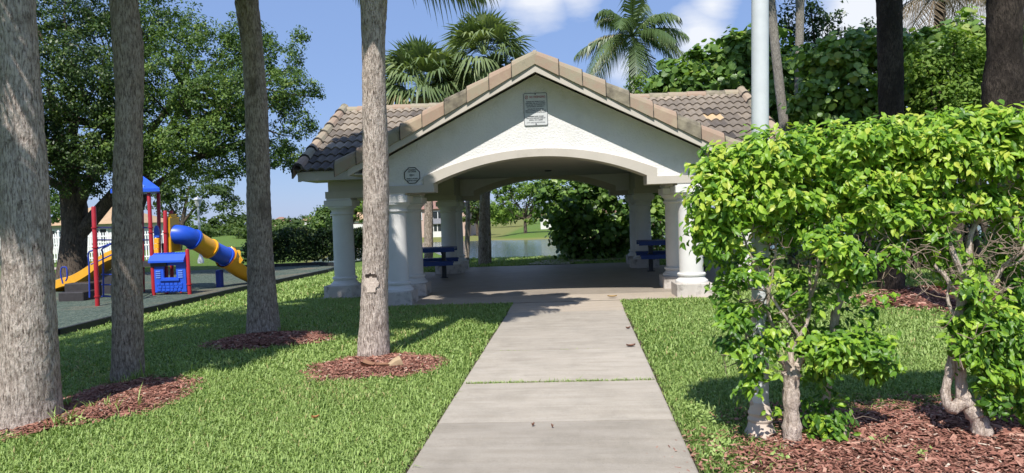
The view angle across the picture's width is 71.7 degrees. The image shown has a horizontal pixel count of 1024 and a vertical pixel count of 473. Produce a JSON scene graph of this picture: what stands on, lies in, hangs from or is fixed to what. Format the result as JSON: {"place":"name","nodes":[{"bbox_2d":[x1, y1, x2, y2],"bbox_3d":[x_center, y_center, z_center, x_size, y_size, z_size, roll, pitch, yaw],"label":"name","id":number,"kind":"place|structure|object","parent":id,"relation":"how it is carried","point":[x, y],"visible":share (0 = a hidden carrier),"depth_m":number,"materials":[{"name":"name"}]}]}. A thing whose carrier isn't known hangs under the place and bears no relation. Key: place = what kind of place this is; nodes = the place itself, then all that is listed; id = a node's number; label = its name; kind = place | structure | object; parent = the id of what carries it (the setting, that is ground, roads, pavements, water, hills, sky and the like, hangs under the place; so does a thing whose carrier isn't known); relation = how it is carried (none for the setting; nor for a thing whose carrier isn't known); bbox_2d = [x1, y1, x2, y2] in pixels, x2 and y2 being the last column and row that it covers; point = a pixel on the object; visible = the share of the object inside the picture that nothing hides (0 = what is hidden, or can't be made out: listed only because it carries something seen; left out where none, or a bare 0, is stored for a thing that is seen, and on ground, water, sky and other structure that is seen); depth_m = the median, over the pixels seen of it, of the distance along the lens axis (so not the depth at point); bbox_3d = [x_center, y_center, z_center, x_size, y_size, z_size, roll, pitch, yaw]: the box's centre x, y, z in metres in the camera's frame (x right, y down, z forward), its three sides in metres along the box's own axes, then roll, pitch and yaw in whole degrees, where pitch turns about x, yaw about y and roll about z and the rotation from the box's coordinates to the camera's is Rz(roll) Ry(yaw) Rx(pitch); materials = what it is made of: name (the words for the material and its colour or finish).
{"place":"outdoors","nodes":[
{"label":"outdoors","id":0,"kind":"place"},
{"bbox_2d":[0,265,333,327],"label":"playground ground","id":1,"kind":"structure","parent":0,"point":[203,282],"depth_m":21.67,"materials":[{"name":"rubber"}]},
{"bbox_2d":[55,176,246,305],"bbox_3d":[-12.454,0.014,22.047,7.221,3.930,6.007,-2,2,3],"label":"play structure","id":2,"kind":"object","parent":1,"relation":"on","point":[92,280],"visible":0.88,"depth_m":21.68,"materials":[{"name":"blue plastic"}]},
{"bbox_2d":[198,330,335,350],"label":"bark mulch","id":3,"kind":"object","parent":0,"point":[237,339],"visible":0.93,"depth_m":9.09,"materials":[{"name":"brown wood"}]},
{"bbox_2d":[300,351,450,380],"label":"bark mulch","id":4,"kind":"object","parent":0,"point":[351,364],"visible":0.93,"depth_m":7.32,"materials":[{"name":"brown wood"}]},
{"bbox_2d":[360,356,402,367],"bbox_3d":[-1.339,1.317,7.328,0.440,0.150,0.142,-2,2,-3],"label":"palm boot","id":5,"kind":"object","parent":4,"relation":"on","point":[397,360],"visible":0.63,"depth_m":7.29,"materials":[{"name":"beige plant"}]},
{"bbox_2d":[0,215,1021,472],"bbox_3d":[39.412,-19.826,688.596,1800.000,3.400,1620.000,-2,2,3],"label":"ground","id":6,"kind":"structure","parent":0,"point":[500,231],"depth_m":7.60,"materials":[{"name":"green plant"}]},
{"bbox_2d":[0,0,64,433],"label":"palm tree","id":7,"kind":"object","parent":6,"relation":"on","point":[30,384],"visible":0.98,"depth_m":5.71,"materials":[{"name":"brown plant"}]},
{"bbox_2d":[50,187,60,223],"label":"backdrop tree","id":8,"kind":"object","parent":6,"relation":"on","point":[55,202],"visible":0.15,"depth_m":53.53,"materials":[{"name":"green plant"}]},
{"bbox_2d":[0,373,206,441],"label":"bark mulch","id":9,"kind":"object","parent":6,"relation":"on","point":[124,386],"visible":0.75,"depth_m":6.42,"materials":[{"name":"brown wood"}]},
{"bbox_2d":[38,320,402,426],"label":"tall grass","id":10,"kind":"structure","parent":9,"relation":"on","point":[57,420],"depth_m":7.12,"materials":[{"name":"green plant"}]},
{"bbox_2d":[51,207,162,253],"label":"house","id":11,"kind":"structure","parent":6,"relation":"on","point":[105,221],"depth_m":62.37,"materials":[{"name":"beige tile"}]},
{"bbox_2d":[52,229,60,244],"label":"window","id":12,"kind":"structure","parent":11,"relation":"in","point":[54,231],"depth_m":62.34,"materials":[{"name":"white glass"}]},
{"bbox_2d":[91,228,108,242],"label":"window","id":13,"kind":"structure","parent":11,"relation":"in","point":[99,230],"depth_m":62.11,"materials":[{"name":"white glass"}]},
{"bbox_2d":[53,230,163,262],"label":"picket fence","id":14,"kind":"object","parent":6,"relation":"on","point":[57,237],"visible":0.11,"depth_m":44.06,"materials":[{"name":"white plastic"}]},
{"bbox_2d":[109,0,144,381],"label":"palm tree","id":15,"kind":"object","parent":6,"relation":"on","point":[127,329],"visible":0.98,"depth_m":7.17,"materials":[{"name":"brown plant"}]},
{"bbox_2d":[36,0,245,277],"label":"oak tree","id":16,"kind":"object","parent":6,"relation":"on","point":[68,161],"visible":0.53,"depth_m":28.30,"materials":[{"name":"green plant"}]},
{"bbox_2d":[144,169,245,250],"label":"pale tree","id":17,"kind":"object","parent":6,"relation":"on","point":[167,196],"visible":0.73,"depth_m":59.16,"materials":[{"name":"green plant"}]},
{"bbox_2d":[58,262,333,334],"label":"playground kerb","id":18,"kind":"structure","parent":6,"relation":"on","point":[91,323],"depth_m":18.38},
{"bbox_2d":[194,196,203,262],"bbox_3d":[-17.243,-0.386,39.054,0.425,3.721,0.425,-1,2,26],"label":"street lamp","id":19,"kind":"object","parent":6,"relation":"on","point":[197,199],"visible":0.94,"depth_m":38.98,"materials":[{"name":"white metal"}]},
{"bbox_2d":[76,0,325,210],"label":"oak tree","id":20,"kind":"object","parent":6,"relation":"on","point":[167,140],"visible":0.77,"depth_m":28.48,"materials":[{"name":"green plant"}]},
{"bbox_2d":[185,222,315,238],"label":"field scrub","id":21,"kind":"object","parent":6,"relation":"on","point":[236,232],"visible":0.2,"depth_m":117.01,"materials":[{"name":"green plant"}]},
{"bbox_2d":[234,0,359,333],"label":"palm tree","id":22,"kind":"object","parent":6,"relation":"on","point":[262,315],"visible":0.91,"depth_m":9.61,"materials":[{"name":"brown plant"}]},
{"bbox_2d":[240,225,362,263],"bbox_3d":[-9.614,0.324,35.302,7.627,1.977,3.475,-2,2,3],"label":"clipped hedge","id":23,"kind":"object","parent":6,"relation":"on","point":[306,240],"visible":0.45,"depth_m":34.98,"materials":[{"name":"green plant"}]},
{"bbox_2d":[308,205,332,232],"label":"lake tree","id":24,"kind":"object","parent":6,"relation":"on","point":[321,217],"visible":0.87,"depth_m":92.66,"materials":[{"name":"green plant"}]},
{"bbox_2d":[353,201,362,223],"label":"lake tree","id":25,"kind":"object","parent":6,"relation":"on","point":[357,209],"visible":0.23,"depth_m":129.12,"materials":[{"name":"green plant"}]},
{"bbox_2d":[353,212,362,227],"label":"house","id":26,"kind":"structure","parent":6,"relation":"on","point":[357,225],"depth_m":162.30,"materials":[{"name":"beige tile"}]},
{"bbox_2d":[357,0,500,357],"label":"palm tree","id":27,"kind":"object","parent":6,"relation":"on","point":[374,336],"visible":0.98,"depth_m":7.77,"materials":[{"name":"brown plant"}]},
{"bbox_2d":[385,32,472,267],"bbox_3d":[-2.647,-2.459,21.045,3.734,6.975,4.066,-2,2,3],"label":"sabal palm","id":28,"kind":"object","parent":6,"relation":"on","point":[414,59],"visible":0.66,"depth_m":20.15,"materials":[{"name":"green plant"}]},
{"bbox_2d":[161,202,714,229],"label":"woods","id":29,"kind":"object","parent":6,"relation":"on","point":[231,221],"visible":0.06,"depth_m":230.06,"materials":[{"name":"green plant"}]},
{"bbox_2d":[414,63,472,260],"bbox_3d":[-1.836,-2.437,22.694,3.350,6.772,3.150,-3,2,-34],"label":"sabal palm","id":30,"kind":"object","parent":6,"relation":"on","point":[467,240],"visible":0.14,"depth_m":22.66,"materials":[{"name":"green plant"}]},
{"bbox_2d":[421,201,475,236],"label":"house","id":31,"kind":"structure","parent":6,"relation":"on","point":[436,223],"depth_m":140.93,"materials":[{"name":"paint"}]},
{"bbox_2d":[433,211,440,218],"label":"window","id":32,"kind":"structure","parent":31,"relation":"in","point":[436,214],"depth_m":140.96,"materials":[{"name":"white glass"}]},
{"bbox_2d":[462,201,492,235],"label":"lake tree","id":33,"kind":"object","parent":6,"relation":"on","point":[475,213],"visible":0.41,"depth_m":137.83,"materials":[{"name":"green plant"}]},
{"bbox_2d":[431,7,537,264],"bbox_3d":[-0.766,-3.039,21.332,3.352,7.985,3.504,-4,3,-44],"label":"sabal palm","id":34,"kind":"object","parent":6,"relation":"on","point":[474,35],"visible":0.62,"depth_m":20.65,"materials":[{"name":"green plant"}]},
{"bbox_2d":[467,48,512,262],"bbox_3d":[-0.287,-2.496,22.015,2.581,6.823,3.423,-4,2,-40],"label":"sabal palm","id":35,"kind":"object","parent":6,"relation":"on","point":[500,61],"visible":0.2,"depth_m":21.98,"materials":[{"name":"green plant"}]},
{"bbox_2d":[63,358,931,460],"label":"weeds","id":36,"kind":"object","parent":6,"relation":"on","point":[712,436],"visible":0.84,"depth_m":4.75,"materials":[{"name":"green plant"}]},
{"bbox_2d":[490,179,566,232],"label":"lake tree","id":37,"kind":"object","parent":6,"relation":"on","point":[515,192],"visible":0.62,"depth_m":123.30,"materials":[{"name":"green plant"}]},
{"bbox_2d":[291,50,797,304],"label":"pavilion","id":38,"kind":"structure","parent":6,"relation":"on","point":[476,141],"depth_m":12.10,"materials":[{"name":"paint"}]},
{"bbox_2d":[404,167,419,183],"bbox_3d":[-1.707,-1.044,12.113,0.277,0.277,0.014,-2,2,3],"label":"surveillance sign","id":39,"kind":"object","parent":38,"relation":"attached to","point":[411,175],"visible":1,"depth_m":12.11,"materials":[{"name":"metal"}]},
{"bbox_2d":[523,92,547,125],"bbox_3d":[0.399,-2.147,11.952,0.405,0.555,0.021,-2,2,3],"label":"notice sign","id":40,"kind":"object","parent":38,"relation":"attached to","point":[535,109],"visible":1,"depth_m":11.95,"materials":[{"name":"metal"}]},
{"bbox_2d":[541,210,616,228],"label":"house","id":41,"kind":"structure","parent":6,"relation":"on","point":[544,227],"depth_m":149.82,"materials":[{"name":"paint"}]},
{"bbox_2d":[556,185,624,223],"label":"lake tree","id":42,"kind":"object","parent":6,"relation":"on","point":[580,194],"visible":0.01,"depth_m":129.85,"materials":[{"name":"green plant"}]},
{"bbox_2d":[528,179,665,259],"bbox_3d":[3.235,-1.069,22.722,5.434,3.824,2.781,-2,2,-5],"label":"sea grape","id":43,"kind":"object","parent":6,"relation":"on","point":[584,216],"visible":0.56,"depth_m":22.07,"materials":[{"name":"green plant"}]},
{"bbox_2d":[574,0,689,93],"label":"palm tree","id":44,"kind":"object","parent":6,"relation":"on","point":[654,35],"visible":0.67,"depth_m":27.04,"materials":[{"name":"green plant"}]},
{"bbox_2d":[623,71,662,248],"bbox_3d":[4.985,-2.499,25.728,1.815,6.949,1.244,-2,2,3],"label":"tree","id":45,"kind":"object","parent":6,"relation":"on","point":[638,78],"visible":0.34,"depth_m":25.54,"materials":[{"name":"green plant"}]},
{"bbox_2d":[643,22,821,250],"bbox_3d":[6.498,-2.700,20.060,5.431,6.944,2.453,-2,2,3],"label":"sea grape","id":46,"kind":"object","parent":6,"relation":"on","point":[727,66],"visible":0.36,"depth_m":19.65,"materials":[{"name":"green plant"}]},
{"bbox_2d":[744,0,776,440],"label":"lamp pole","id":47,"kind":"object","parent":6,"relation":"on","point":[757,424],"visible":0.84,"depth_m":4.87,"materials":[{"name":"white metal"}]},
{"bbox_2d":[769,0,798,267],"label":"palm tree","id":48,"kind":"object","parent":6,"relation":"on","point":[779,87],"visible":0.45,"depth_m":16.66,"materials":[{"name":"grey plant"}]},
{"bbox_2d":[794,0,804,250],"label":"palm tree","id":49,"kind":"object","parent":6,"relation":"on","point":[799,27],"visible":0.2,"depth_m":18.84,"materials":[{"name":"grey plant"}]},
{"bbox_2d":[777,0,876,224],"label":"dark tree","id":50,"kind":"object","parent":6,"relation":"on","point":[820,24],"visible":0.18,"depth_m":20.74,"materials":[{"name":"green plant"}]},
{"bbox_2d":[732,123,995,268],"bbox_3d":[8.228,-0.863,15.646,7.804,3.500,4.035,-1,2,25],"label":"undershrub","id":51,"kind":"object","parent":6,"relation":"on","point":[792,255],"visible":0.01,"depth_m":15.77,"materials":[{"name":"green plant"}]},
{"bbox_2d":[875,0,905,291],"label":"palm tree","id":52,"kind":"object","parent":6,"relation":"on","point":[890,50],"visible":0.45,"depth_m":11.53,"materials":[{"name":"brown plant"}]},
{"bbox_2d":[778,4,1023,270],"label":"sea grape","id":53,"kind":"object","parent":6,"relation":"on","point":[838,86],"visible":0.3,"depth_m":14.79,"materials":[{"name":"green plant"}]},
{"bbox_2d":[875,0,985,36],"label":"palm tree","id":54,"kind":"object","parent":6,"relation":"on","point":[940,12],"visible":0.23,"depth_m":23.83,"materials":[{"name":"green plant"}]},
{"bbox_2d":[916,13,983,253],"bbox_3d":[12.096,-2.755,19.240,2.805,6.669,1.209,-2,2,3],"label":"feathery tree","id":55,"kind":"object","parent":6,"relation":"on","point":[970,18],"visible":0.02,"depth_m":18.93,"materials":[{"name":"green plant"}]},
{"bbox_2d":[903,22,998,275],"bbox_3d":[8.688,-1.661,14.054,2.038,5.060,1.438,-2,2,3],"label":"lime tree","id":56,"kind":"object","parent":6,"relation":"on","point":[957,64],"visible":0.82,"depth_m":13.82,"materials":[{"name":"green plant"}]},
{"bbox_2d":[980,0,1023,304],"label":"palm tree","id":57,"kind":"object","parent":6,"relation":"on","point":[1003,75],"visible":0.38,"depth_m":8.07,"materials":[{"name":"brown plant"}]},
{"bbox_2d":[37,0,988,225],"label":"sky","id":58,"kind":"structure","parent":0,"point":[561,28],"materials":[{"name":"blue"}]},
{"bbox_2d":[323,262,772,306],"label":"floor","id":59,"kind":"structure","parent":0,"point":[559,279],"depth_m":15.50,"materials":[{"name":"concrete"}]},
{"bbox_2d":[423,246,458,277],"bbox_3d":[-2.280,0.656,17.279,1.840,0.751,1.680,-2,2,0],"label":"picnic table","id":60,"kind":"object","parent":59,"relation":"on","point":[444,261],"visible":0.45,"depth_m":16.89,"materials":[{"name":"blue metal"}]},
{"bbox_2d":[635,239,722,270],"bbox_3d":[3.961,0.446,17.016,1.840,0.751,1.680,-2,2,6],"label":"picnic table","id":61,"kind":"object","parent":59,"relation":"on","point":[650,255],"visible":0.45,"depth_m":16.73,"materials":[{"name":"blue metal"}]},
{"bbox_2d":[403,301,703,472],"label":"path","id":62,"kind":"structure","parent":0,"point":[610,425],"depth_m":5.64,"materials":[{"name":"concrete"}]},
{"bbox_2d":[466,348,654,383],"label":"joint grass","id":63,"kind":"structure","parent":62,"relation":"on","point":[567,380],"depth_m":6.53,"materials":[{"name":"green plant"}]},
{"bbox_2d":[388,292,718,312],"bbox_3d":[0.518,1.176,11.740,5.880,0.156,2.097,-2,2,3],"label":"path apron","id":64,"kind":"object","parent":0,"point":[581,302],"visible":0.53,"depth_m":12.00,"materials":[{"name":"concrete"}]},
{"bbox_2d":[313,225,989,261],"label":"lake water","id":65,"kind":"structure","parent":0,"point":[516,248],"depth_m":84.58,"materials":[{"name":"grey liquid"}]},
{"bbox_2d":[530,252,778,263],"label":"footpath","id":66,"kind":"structure","parent":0,"point":[548,262],"depth_m":21.46,"materials":[{"name":"concrete"}]},
{"bbox_2d":[647,389,1023,472],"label":"mulch ground","id":67,"kind":"structure","parent":0,"point":[761,467],"depth_m":4.48,"materials":[{"name":"brown wood"}]},
{"bbox_2d":[674,112,946,447],"bbox_3d":[1.995,0.368,4.758,1.737,2.326,0.933,-2,2,3],"label":"ficus shrub","id":68,"kind":"object","parent":67,"relation":"on","point":[887,205],"visible":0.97,"depth_m":4.61,"materials":[{"name":"green plant"}]},
{"bbox_2d":[892,99,1023,438],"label":"ficus shrub","id":69,"kind":"object","parent":67,"relation":"on","point":[975,147],"visible":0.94,"depth_m":4.58,"materials":[{"name":"green plant"}]},
{"bbox_2d":[845,281,1000,314],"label":"bark mulch","id":70,"kind":"object","parent":0,"point":[922,303],"visible":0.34,"depth_m":10.80,"materials":[{"name":"brown wood"}]}
]}

